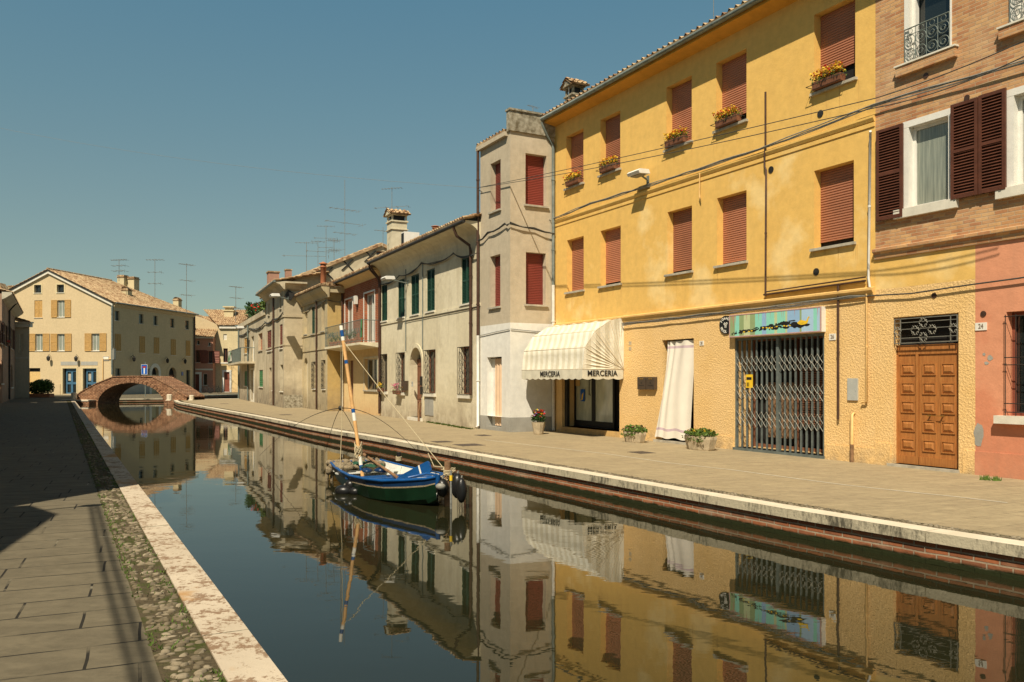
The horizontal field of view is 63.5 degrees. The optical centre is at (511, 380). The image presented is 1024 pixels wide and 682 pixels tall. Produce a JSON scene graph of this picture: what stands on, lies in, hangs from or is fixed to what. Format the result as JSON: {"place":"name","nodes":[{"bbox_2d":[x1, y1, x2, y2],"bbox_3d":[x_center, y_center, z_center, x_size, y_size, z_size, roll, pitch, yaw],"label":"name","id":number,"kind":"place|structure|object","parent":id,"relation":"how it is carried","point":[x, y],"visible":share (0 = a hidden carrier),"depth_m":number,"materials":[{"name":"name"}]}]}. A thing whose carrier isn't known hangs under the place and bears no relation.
{"place":"outdoors","nodes":[
{"label":"outdoors","id":0,"kind":"place"},
{"bbox_2d":[0,288,23,402],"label":"brown left house","id":1,"kind":"structure","parent":0,"point":[11,310],"depth_m":62.45,"materials":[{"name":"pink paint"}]},
{"bbox_2d":[0,392,237,681],"bbox_3d":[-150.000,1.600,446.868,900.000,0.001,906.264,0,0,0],"label":"pavement","id":2,"kind":"structure","parent":0,"point":[69,612],"depth_m":7.07,"materials":[{"name":"stone"}]},
{"bbox_2d":[15,317,33,397],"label":"pale end house","id":3,"kind":"structure","parent":2,"relation":"on","point":[22,326],"depth_m":74.84,"materials":[{"name":"beige paint"}]},
{"bbox_2d":[29,379,54,396],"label":"planter bush","id":4,"kind":"object","parent":2,"relation":"on","point":[39,387],"visible":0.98,"depth_m":76.72,"materials":[{"name":"green plant"}]},
{"bbox_2d":[7,268,198,394],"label":"cream house","id":5,"kind":"structure","parent":2,"relation":"on","point":[90,321],"depth_m":91.48,"materials":[{"name":"beige paint"}]},
{"bbox_2d":[30,368,39,393],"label":"boarded doorway","id":6,"kind":"structure","parent":5,"relation":"in","point":[34,372],"depth_m":91.81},
{"bbox_2d":[35,300,41,317],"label":"window","id":7,"kind":"structure","parent":5,"relation":"in","point":[38,303],"depth_m":91.52,"materials":[{"name":"yellow wood"}]},
{"bbox_2d":[29,334,48,350],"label":"window","id":8,"kind":"structure","parent":5,"relation":"in","point":[42,339],"depth_m":91.54,"materials":[{"name":"white paint"}]},
{"bbox_2d":[50,334,70,350],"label":"window","id":9,"kind":"structure","parent":5,"relation":"in","point":[64,339],"depth_m":91.12,"materials":[{"name":"white paint"}]},
{"bbox_2d":[51,300,70,317],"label":"window","id":10,"kind":"structure","parent":5,"relation":"in","point":[64,305],"depth_m":91.10,"materials":[{"name":"white paint"}]},
{"bbox_2d":[61,367,77,394],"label":"blue door","id":11,"kind":"structure","parent":5,"relation":"in","point":[71,373],"depth_m":91.10,"materials":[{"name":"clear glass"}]},
{"bbox_2d":[81,367,97,390],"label":"blue door","id":12,"kind":"structure","parent":5,"relation":"in","point":[91,373],"depth_m":90.68,"materials":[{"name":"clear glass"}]},
{"bbox_2d":[85,333,105,350],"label":"window","id":13,"kind":"structure","parent":5,"relation":"in","point":[99,340],"depth_m":90.42,"materials":[{"name":"white paint"}]},
{"bbox_2d":[149,363,160,393],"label":"arched doorway","id":14,"kind":"structure","parent":5,"relation":"in","point":[152,372],"depth_m":97.71,"materials":[{"name":"white stone"}]},
{"bbox_2d":[66,376,204,403],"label":"footbridge","id":15,"kind":"object","parent":2,"relation":"on","point":[112,389],"visible":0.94,"depth_m":66.86,"materials":[{"name":"brick"}]},
{"bbox_2d":[66,400,226,681],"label":"cobblestone strip","id":16,"kind":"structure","parent":2,"relation":"on","point":[163,672],"depth_m":6.00,"materials":[{"name":"grey stone"}]},
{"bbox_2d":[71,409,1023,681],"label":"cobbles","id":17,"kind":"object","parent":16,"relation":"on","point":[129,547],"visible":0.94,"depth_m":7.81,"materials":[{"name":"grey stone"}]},
{"bbox_2d":[195,316,219,391],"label":"pink house","id":18,"kind":"structure","parent":2,"relation":"on","point":[207,357],"depth_m":108.91,"materials":[{"name":"paint"}]},
{"bbox_2d":[195,350,206,362],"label":"window","id":19,"kind":"structure","parent":18,"relation":"in","point":[198,353],"depth_m":108.79,"materials":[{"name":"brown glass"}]},
{"bbox_2d":[201,351,219,363],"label":"window","id":20,"kind":"structure","parent":18,"relation":"in","point":[214,356],"depth_m":108.92,"materials":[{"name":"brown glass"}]},
{"bbox_2d":[195,306,247,391],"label":"cream house","id":21,"kind":"structure","parent":2,"relation":"on","point":[227,319],"depth_m":110.47,"materials":[{"name":"paint"}]},
{"bbox_2d":[222,370,231,391],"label":"front door","id":22,"kind":"structure","parent":21,"relation":"in","point":[226,374],"depth_m":110.50,"materials":[{"name":"white paint"}]},
{"bbox_2d":[0,0,747,325],"label":"sky","id":23,"kind":"structure","parent":0,"point":[400,91],"materials":[{"name":"blue"}]},
{"bbox_2d":[78,397,1023,681],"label":"water","id":24,"kind":"structure","parent":0,"point":[312,575],"depth_m":7.82,"materials":[{"name":"green liquid"}]},
{"bbox_2d":[119,394,237,402],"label":"quay wall","id":25,"kind":"structure","parent":24,"relation":"in","point":[132,400],"depth_m":72.31,"materials":[{"name":"brick"}]},
{"bbox_2d":[71,400,287,681],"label":"quay wall","id":26,"kind":"structure","parent":24,"relation":"in","point":[238,652],"depth_m":6.11,"materials":[{"name":"stone"}]},
{"bbox_2d":[330,325,443,504],"bbox_3d":[-2.067,0.489,14.304,1.492,3.041,4.030,0,0,-29],"label":"sailboat","id":27,"kind":"object","parent":24,"relation":"on","point":[418,489],"visible":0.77,"depth_m":13.44,"materials":[{"name":"green paint"}]},
{"bbox_2d":[335,483,350,493],"bbox_3d":[-2.862,1.880,14.150,0.338,0.228,0.260,0,0,0],"label":"fender","id":28,"kind":"object","parent":27,"relation":"hanging from","point":[343,489],"visible":0.69,"depth_m":14.05,"materials":[{"name":"black rubber"}]},
{"bbox_2d":[264,367,424,459],"bbox_3d":[-3.679,0.455,18.697,2.483,2.821,5.764,0,0,-32],"label":"lift net frame","id":29,"kind":"object","parent":27,"relation":"hanging from","point":[340,407],"visible":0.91,"depth_m":16.80,"materials":[{"name":"metal"}]},
{"bbox_2d":[325,457,385,480],"bbox_3d":[-2.870,1.731,15.735,1.212,0.442,1.083,0,0,-29],"label":"fishing net","id":30,"kind":"object","parent":27,"relation":"on","point":[347,464],"visible":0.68,"depth_m":15.77,"materials":[{"name":"beige fabric"}]},
{"bbox_2d":[363,453,398,478],"bbox_3d":[-2.392,1.531,14.950,0.065,0.258,2.306,0,0,-24],"label":"oar","id":31,"kind":"object","parent":27,"relation":"in","point":[380,466],"visible":0.89,"depth_m":14.83,"materials":[{"name":"grey wood"}]},
{"bbox_2d":[397,461,431,478],"bbox_3d":[-1.584,1.468,13.385,0.734,0.353,0.040,0,0,35],"label":"rudder","id":32,"kind":"object","parent":27,"relation":"on","point":[424,467],"visible":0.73,"depth_m":13.29,"materials":[{"name":"blue paint"}]},
{"bbox_2d":[435,477,449,496],"bbox_3d":[-1.058,1.623,12.600,0.216,0.313,0.216,0,0,0],"label":"fender","id":33,"kind":"object","parent":27,"relation":"hanging from","point":[443,492],"visible":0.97,"depth_m":12.54,"materials":[{"name":"black rubber"}]},
{"bbox_2d":[443,461,451,505],"bbox_3d":[-0.987,1.840,12.700,0.134,1.179,0.136,0,0,0],"label":"mooring post","id":34,"kind":"object","parent":24,"relation":"in","point":[447,467],"visible":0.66,"depth_m":12.66,"materials":[{"name":"brown wood"}]},
{"bbox_2d":[449,470,452,508],"bbox_3d":[-0.917,1.944,12.450,0.043,1.171,0.050,0,0,0],"label":"metal pole","id":35,"kind":"object","parent":24,"relation":"in","point":[450,477],"visible":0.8,"depth_m":12.44,"materials":[{"name":"grey metal"}]},
{"bbox_2d":[452,471,460,497],"bbox_3d":[-0.821,1.577,12.500,0.208,0.422,0.208,0,0,0],"label":"fender","id":36,"kind":"object","parent":35,"relation":"attached to","point":[457,476],"visible":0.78,"depth_m":12.43,"materials":[{"name":"black rubber"}]},
{"bbox_2d":[456,475,466,502],"bbox_3d":[-0.757,1.631,12.400,0.168,0.415,0.168,0,0,0],"label":"fender","id":37,"kind":"object","parent":35,"relation":"attached to","point":[461,489],"visible":1,"depth_m":12.34,"materials":[{"name":"black rubber"}]},
{"bbox_2d":[173,400,1023,581],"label":"quay wall","id":38,"kind":"structure","parent":24,"relation":"in","point":[987,555],"depth_m":10.87,"materials":[{"name":"stone"}]},
{"bbox_2d":[181,399,1023,537],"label":"pavement","id":39,"kind":"structure","parent":0,"point":[1001,517],"depth_m":14.51,"materials":[{"name":"stone"}]},
{"bbox_2d":[228,309,265,403],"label":"roof garden house","id":40,"kind":"structure","parent":39,"relation":"on","point":[248,355],"depth_m":61.32,"materials":[{"name":"beige paint"}]},
{"bbox_2d":[294,281,344,410],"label":"house","id":41,"kind":"structure","parent":39,"relation":"on","point":[321,365],"depth_m":43.90,"materials":[{"name":"beige paint"}]},
{"bbox_2d":[319,262,326,282],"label":"flue pipe","id":42,"kind":"object","parent":41,"relation":"on","point":[323,266],"visible":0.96,"depth_m":47.36,"materials":[{"name":"ceramic"}]},
{"bbox_2d":[255,243,386,407],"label":"corner house","id":43,"kind":"structure","parent":39,"relation":"on","point":[283,349],"depth_m":48.48,"materials":[{"name":"beige paint"}]},
{"bbox_2d":[324,265,384,415],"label":"building","id":44,"kind":"structure","parent":39,"relation":"on","point":[362,283],"depth_m":39.57,"materials":[{"name":"yellow paint"}]},
{"bbox_2d":[344,296,352,338],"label":"window","id":45,"kind":"structure","parent":44,"relation":"in","point":[350,303],"depth_m":42.43,"materials":[{"name":"white paint"}]},
{"bbox_2d":[363,289,374,341],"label":"window","id":46,"kind":"structure","parent":44,"relation":"in","point":[370,297],"depth_m":39.24,"materials":[{"name":"white paint"}]},
{"bbox_2d":[363,356,377,392],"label":"window","id":47,"kind":"structure","parent":44,"relation":"in","point":[372,363],"depth_m":38.82,"materials":[{"name":"brown glass"}]},
{"bbox_2d":[366,208,481,428],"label":"green shutter house","id":48,"kind":"structure","parent":39,"relation":"on","point":[432,358],"depth_m":31.47,"materials":[{"name":"beige paint"}]},
{"bbox_2d":[379,354,387,393],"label":"window","id":49,"kind":"structure","parent":48,"relation":"in","point":[380,354],"depth_m":36.97,"materials":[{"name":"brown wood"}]},
{"bbox_2d":[380,285,387,322],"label":"window","id":50,"kind":"structure","parent":48,"relation":"in","point":[384,288],"depth_m":36.82,"materials":[{"name":"green paint"}]},
{"bbox_2d":[396,278,404,319],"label":"window","id":51,"kind":"structure","parent":48,"relation":"in","point":[401,285],"depth_m":34.55,"materials":[{"name":"green paint"}]},
{"bbox_2d":[396,352,404,394],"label":"window","id":52,"kind":"structure","parent":48,"relation":"in","point":[402,360],"depth_m":34.70,"materials":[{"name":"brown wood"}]},
{"bbox_2d":[401,231,418,243],"bbox_3d":[-4.502,-6.196,36.528,0.720,0.620,0.450,0,0,-26],"label":"air conditioner","id":53,"kind":"object","parent":48,"relation":"on","point":[406,236],"visible":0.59,"depth_m":36.30,"materials":[{"name":"white paint"}]},
{"bbox_2d":[409,274,419,316],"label":"window","id":54,"kind":"structure","parent":48,"relation":"in","point":[415,278],"depth_m":33.09,"materials":[{"name":"green paint"}]},
{"bbox_2d":[417,355,420,416],"bbox_3d":[-3.521,0.100,33.076,0.110,2.801,1.377,0,0,-26],"label":"front door","id":55,"kind":"structure","parent":48,"relation":"in","point":[418,360],"depth_m":33.54,"materials":[{"name":"brown wood"}]},
{"bbox_2d":[380,252,477,284],"bbox_3d":[-3.527,-4.369,32.153,0.080,0.452,10.934,0,0,-26],"label":"cable bundle","id":56,"kind":"object","parent":48,"relation":"attached to","point":[453,253],"visible":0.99,"depth_m":31.05,"materials":[{"name":"black rubber"}]},
{"bbox_2d":[424,268,434,313],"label":"window","id":57,"kind":"structure","parent":48,"relation":"in","point":[430,273],"depth_m":31.47,"materials":[{"name":"green paint"}]},
{"bbox_2d":[423,349,435,396],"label":"window","id":58,"kind":"structure","parent":48,"relation":"in","point":[432,352],"depth_m":31.74,"materials":[{"name":"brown wood"}]},
{"bbox_2d":[459,257,468,305],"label":"window","id":59,"kind":"structure","parent":48,"relation":"in","point":[465,261],"depth_m":28.56,"materials":[{"name":"green paint"}]},
{"bbox_2d":[457,346,471,398],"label":"window","id":60,"kind":"structure","parent":48,"relation":"in","point":[466,348],"depth_m":28.66,"materials":[{"name":"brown wood"}]},
{"bbox_2d":[73,420,1001,681],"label":"weeds","id":61,"kind":"object","parent":39,"relation":"on","point":[984,477],"visible":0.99,"depth_m":7.77,"materials":[{"name":"green plant"}]},
{"bbox_2d":[531,409,545,434],"bbox_3d":[0.789,1.218,24.517,0.466,0.764,0.476,0,0,-28],"label":"flower pot","id":62,"kind":"object","parent":39,"relation":"on","point":[538,426],"visible":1,"depth_m":24.39,"materials":[{"name":"ceramic"}]},
{"bbox_2d":[475,107,606,431],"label":"tower house","id":63,"kind":"structure","parent":39,"relation":"on","point":[515,277],"depth_m":25.97,"materials":[{"name":"grey paint"}]},
{"bbox_2d":[487,256,500,309],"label":"window","id":64,"kind":"structure","parent":63,"relation":"in","point":[497,262],"depth_m":26.62,"materials":[{"name":"plastic"}]},
{"bbox_2d":[488,163,501,214],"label":"window","id":65,"kind":"structure","parent":63,"relation":"in","point":[498,172],"depth_m":26.56,"materials":[{"name":"plastic"}]},
{"bbox_2d":[491,358,501,425],"bbox_3d":[-0.442,0.370,26.478,0.040,2.161,1.029,0,0,-28],"label":"door curtain","id":66,"kind":"object","parent":63,"relation":"hanging from","point":[498,386],"depth_m":26.48,"materials":[{"name":"beige fabric"}]},
{"bbox_2d":[492,357,501,425],"bbox_3d":[-0.363,0.379,26.533,0.090,2.241,1.049,0,0,-28],"label":"doorway","id":67,"kind":"structure","parent":63,"relation":"in","point":[493,360],"depth_m":26.88,"materials":[{"name":"grey paint"}]},
{"bbox_2d":[524,155,548,208],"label":"window","id":68,"kind":"structure","parent":63,"relation":"in","point":[534,196],"depth_m":26.06,"materials":[{"name":"plastic"}]},
{"bbox_2d":[524,253,548,306],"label":"window","id":69,"kind":"structure","parent":63,"relation":"in","point":[534,262],"depth_m":26.07,"materials":[{"name":"plastic"}]},
{"bbox_2d":[478,40,1023,187],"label":"overhead wire","id":70,"kind":"object","parent":63,"relation":"attached to","point":[793,117],"visible":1,"depth_m":15.27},
{"bbox_2d":[479,56,1023,187],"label":"overhead wire","id":71,"kind":"object","parent":63,"relation":"attached to","point":[791,126],"visible":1,"depth_m":15.34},
{"bbox_2d":[178,400,1019,539],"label":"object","id":72,"kind":"structure","parent":39,"relation":"on","point":[657,481],"depth_m":11.17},
{"bbox_2d":[621,424,647,442],"bbox_3d":[3.167,1.358,21.393,0.577,0.484,0.870,0,0,-28],"label":"planter","id":73,"kind":"object","parent":39,"relation":"on","point":[637,434],"visible":1,"depth_m":21.16,"materials":[{"name":"stone"}]},
{"bbox_2d":[681,427,718,450],"bbox_3d":[4.333,1.340,19.054,0.680,0.519,1.004,0,0,-28],"label":"planter","id":74,"kind":"object","parent":39,"relation":"on","point":[702,439],"visible":1,"depth_m":18.81,"materials":[{"name":"stone"}]},
{"bbox_2d":[540,0,874,463],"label":"yellow house","id":75,"kind":"structure","parent":39,"relation":"on","point":[790,221],"depth_m":19.35,"materials":[{"name":"paint"}]},
{"bbox_2d":[562,170,583,186],"bbox_3d":[1.835,-6.114,25.062,0.408,0.388,0.936,0,0,-28],"label":"flower box","id":76,"kind":"object","parent":75,"relation":"on","point":[573,179],"visible":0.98,"depth_m":24.96,"materials":[{"name":"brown wood"}]},
{"bbox_2d":[522,318,623,379],"bbox_3d":[1.694,-0.882,24.080,1.393,1.735,3.412,0,0,-28],"label":"shop awning","id":77,"kind":"object","parent":75,"relation":"attached to","point":[556,352],"visible":1,"depth_m":22.91,"materials":[{"name":"fabric"}]},
{"bbox_2d":[563,132,584,190],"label":"window","id":78,"kind":"structure","parent":75,"relation":"in","point":[577,141],"depth_m":25.35,"materials":[{"name":"plastic"}]},
{"bbox_2d":[564,238,584,293],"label":"window","id":79,"kind":"structure","parent":75,"relation":"in","point":[577,245],"depth_m":25.31,"materials":[{"name":"plastic"}]},
{"bbox_2d":[574,358,618,429],"bbox_3d":[2.682,0.155,24.670,0.175,2.610,3.071,0,0,-28],"label":"shop door","id":80,"kind":"structure","parent":75,"relation":"in","point":[596,402],"depth_m":24.90,"materials":[{"name":"black glass"}]},
{"bbox_2d":[597,156,619,173],"bbox_3d":[2.698,-6.114,23.434,0.409,0.388,0.936,0,0,-28],"label":"flower box","id":81,"kind":"object","parent":75,"relation":"on","point":[604,169],"visible":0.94,"depth_m":23.36,"materials":[{"name":"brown wood"}]},
{"bbox_2d":[597,115,621,177],"bbox_3d":[2.870,-6.695,23.538,0.330,1.690,1.094,0,0,-28],"label":"window","id":82,"kind":"structure","parent":75,"relation":"in","point":[613,124],"depth_m":23.67,"materials":[{"name":"plastic"}]},
{"bbox_2d":[597,228,621,288],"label":"window","id":83,"kind":"structure","parent":75,"relation":"in","point":[613,237],"depth_m":23.67,"materials":[{"name":"plastic"}]},
{"bbox_2d":[627,168,649,183],"bbox_3d":[3.388,-5.367,21.833,0.521,0.301,0.513,0,0,-28],"label":"street lamp","id":84,"kind":"object","parent":75,"relation":"attached to","point":[640,172],"visible":1,"depth_m":21.71,"materials":[{"name":"white metal"}]},
{"bbox_2d":[646,377,656,389],"bbox_3d":[3.665,0.080,21.736,0.105,0.326,0.346,0,0,-28],"label":"mailbox","id":85,"kind":"object","parent":75,"relation":"attached to","point":[651,382],"visible":1,"depth_m":21.66,"materials":[{"name":"brown metal"}]},
{"bbox_2d":[653,377,693,444],"bbox_3d":[4.238,0.274,21.021,0.430,2.653,1.561,0,0,-28],"label":"doorway","id":86,"kind":"structure","parent":75,"relation":"in","point":[692,413],"depth_m":20.84,"materials":[{"name":"stone"}]},
{"bbox_2d":[655,339,693,440],"bbox_3d":[4.119,0.243,20.978,0.190,2.513,1.416,0,0,-28],"label":"door curtain","id":87,"kind":"object","parent":75,"relation":"hanging from","point":[674,419],"depth_m":20.88,"materials":[{"name":"white fabric"}]},
{"bbox_2d":[660,126,688,147],"bbox_3d":[4.084,-6.114,20.830,0.381,0.388,0.936,0,0,-28],"label":"flower box","id":88,"kind":"object","parent":75,"relation":"on","point":[672,139],"visible":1,"depth_m":20.72,"materials":[{"name":"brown wood"}]},
{"bbox_2d":[663,80,692,152],"bbox_3d":[4.284,-6.695,20.892,0.330,1.690,1.103,0,0,-28],"label":"window","id":89,"kind":"structure","parent":75,"relation":"in","point":[682,94],"depth_m":20.98,"materials":[{"name":"plastic"}]},
{"bbox_2d":[664,208,693,276],"bbox_3d":[4.296,-3.490,20.870,0.330,1.680,1.067,0,0,-28],"label":"window","id":90,"kind":"structure","parent":75,"relation":"in","point":[682,220],"depth_m":21.00,"materials":[{"name":"plastic"}]},
{"bbox_2d":[719,316,728,333],"bbox_3d":[4.991,-1.291,19.321,0.042,0.428,0.428,0,0,-28],"label":"round sign","id":91,"kind":"object","parent":75,"relation":"attached to","point":[724,325],"visible":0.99,"depth_m":19.34,"materials":[{"name":"white metal"}]},
{"bbox_2d":[710,104,744,128],"bbox_3d":[4.975,-6.120,19.181,0.359,0.400,0.936,0,0,-28],"label":"flower box","id":92,"kind":"object","parent":75,"relation":"on","point":[729,115],"visible":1,"depth_m":19.10,"materials":[{"name":"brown wood"}]},
{"bbox_2d":[712,53,747,133],"bbox_3d":[5.162,-6.695,19.248,0.330,1.690,1.118,0,0,-28],"label":"window","id":93,"kind":"structure","parent":75,"relation":"in","point":[734,74],"depth_m":19.31,"materials":[{"name":"plastic"}]},
{"bbox_2d":[713,193,747,268],"bbox_3d":[5.170,-3.490,19.235,0.330,1.680,1.088,0,0,-28],"label":"window","id":94,"kind":"structure","parent":75,"relation":"in","point":[735,207],"depth_m":19.33,"materials":[{"name":"plastic"}]},
{"bbox_2d":[622,295,864,325],"bbox_3d":[4.899,-1.574,19.366,0.047,0.162,7.898,0,0,-28],"label":"cable bundle","id":95,"kind":"object","parent":75,"relation":"attached to","point":[751,309],"visible":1,"depth_m":18.57,"materials":[{"name":"black rubber"}]},
{"bbox_2d":[729,306,825,337],"bbox_3d":[5.679,-1.239,17.922,0.147,0.511,2.632,0,0,-28],"label":"shop sign","id":96,"kind":"object","parent":75,"relation":"attached to","point":[799,320],"visible":1,"depth_m":17.70,"materials":[{"name":"multicoloured paint"}]},
{"bbox_2d":[753,336,822,452],"bbox_3d":[6.313,0.316,18.271,0.180,2.569,2.576,0,0,-28],"label":"shop window","id":97,"kind":"structure","parent":75,"relation":"in","point":[815,337],"depth_m":18.45,"materials":[{"name":"black metal"}]},
{"bbox_2d":[553,60,1023,218],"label":"cable bundle","id":98,"kind":"object","parent":75,"relation":"attached to","point":[964,79],"visible":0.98,"depth_m":16.85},
{"bbox_2d":[806,60,849,90],"bbox_3d":[6.329,-6.110,16.643,0.373,0.381,0.936,0,0,-28],"label":"flower box","id":99,"kind":"object","parent":75,"relation":"attached to","point":[833,78],"visible":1,"depth_m":16.56,"materials":[{"name":"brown wood"}]},
{"bbox_2d":[809,163,855,251],"bbox_3d":[6.539,-3.490,16.672,0.330,1.680,1.099,0,0,-28],"label":"window","id":100,"kind":"structure","parent":75,"relation":"in","point":[837,184],"depth_m":16.77,"materials":[{"name":"plastic"}]},
{"bbox_2d":[809,1,857,96],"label":"window","id":101,"kind":"structure","parent":75,"relation":"in","point":[837,28],"depth_m":16.70,"materials":[{"name":"plastic"}]},
{"bbox_2d":[865,277,1023,296],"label":"service cable","id":102,"kind":"object","parent":75,"relation":"attached to","point":[946,287],"visible":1,"depth_m":14.39,"materials":[{"name":"black rubber"}]},
{"bbox_2d":[733,333,824,458],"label":"folding gate","id":103,"kind":"structure","parent":39,"relation":"on","point":[749,381],"depth_m":17.93,"materials":[{"name":"grey metal"}]},
{"bbox_2d":[872,0,1023,479],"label":"brick house","id":104,"kind":"structure","parent":39,"relation":"on","point":[949,212],"depth_m":14.45,"materials":[{"name":"yellow paint"}]},
{"bbox_2d":[893,314,958,468],"bbox_3d":[7.495,0.182,14.904,0.230,2.737,1.327,0,0,-28],"label":"front door","id":105,"kind":"structure","parent":104,"relation":"in","point":[927,355],"depth_m":14.91,"materials":[{"name":"brown wood"}]},
{"bbox_2d":[894,0,958,77],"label":"window","id":106,"kind":"structure","parent":104,"relation":"in","point":[927,23],"depth_m":14.94,"materials":[{"name":"white glass"}]},
{"bbox_2d":[876,97,978,221],"bbox_3d":[7.479,-3.865,14.837,0.340,1.775,1.976,0,0,-28],"label":"window","id":107,"kind":"structure","parent":104,"relation":"in","point":[925,164],"depth_m":14.91,"materials":[{"name":"white paint"}]},
{"bbox_2d":[978,85,1023,199],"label":"window","id":108,"kind":"structure","parent":104,"relation":"in","point":[1001,111],"depth_m":13.54,"materials":[{"name":"white paint"}]},
{"bbox_2d":[993,311,1023,424],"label":"window","id":109,"kind":"structure","parent":104,"relation":"in","point":[1017,357],"depth_m":13.54,"materials":[{"name":"black glass"}]},
{"bbox_2d":[996,0,1023,40],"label":"window","id":110,"kind":"structure","parent":104,"relation":"in","point":[1015,26],"depth_m":13.44,"materials":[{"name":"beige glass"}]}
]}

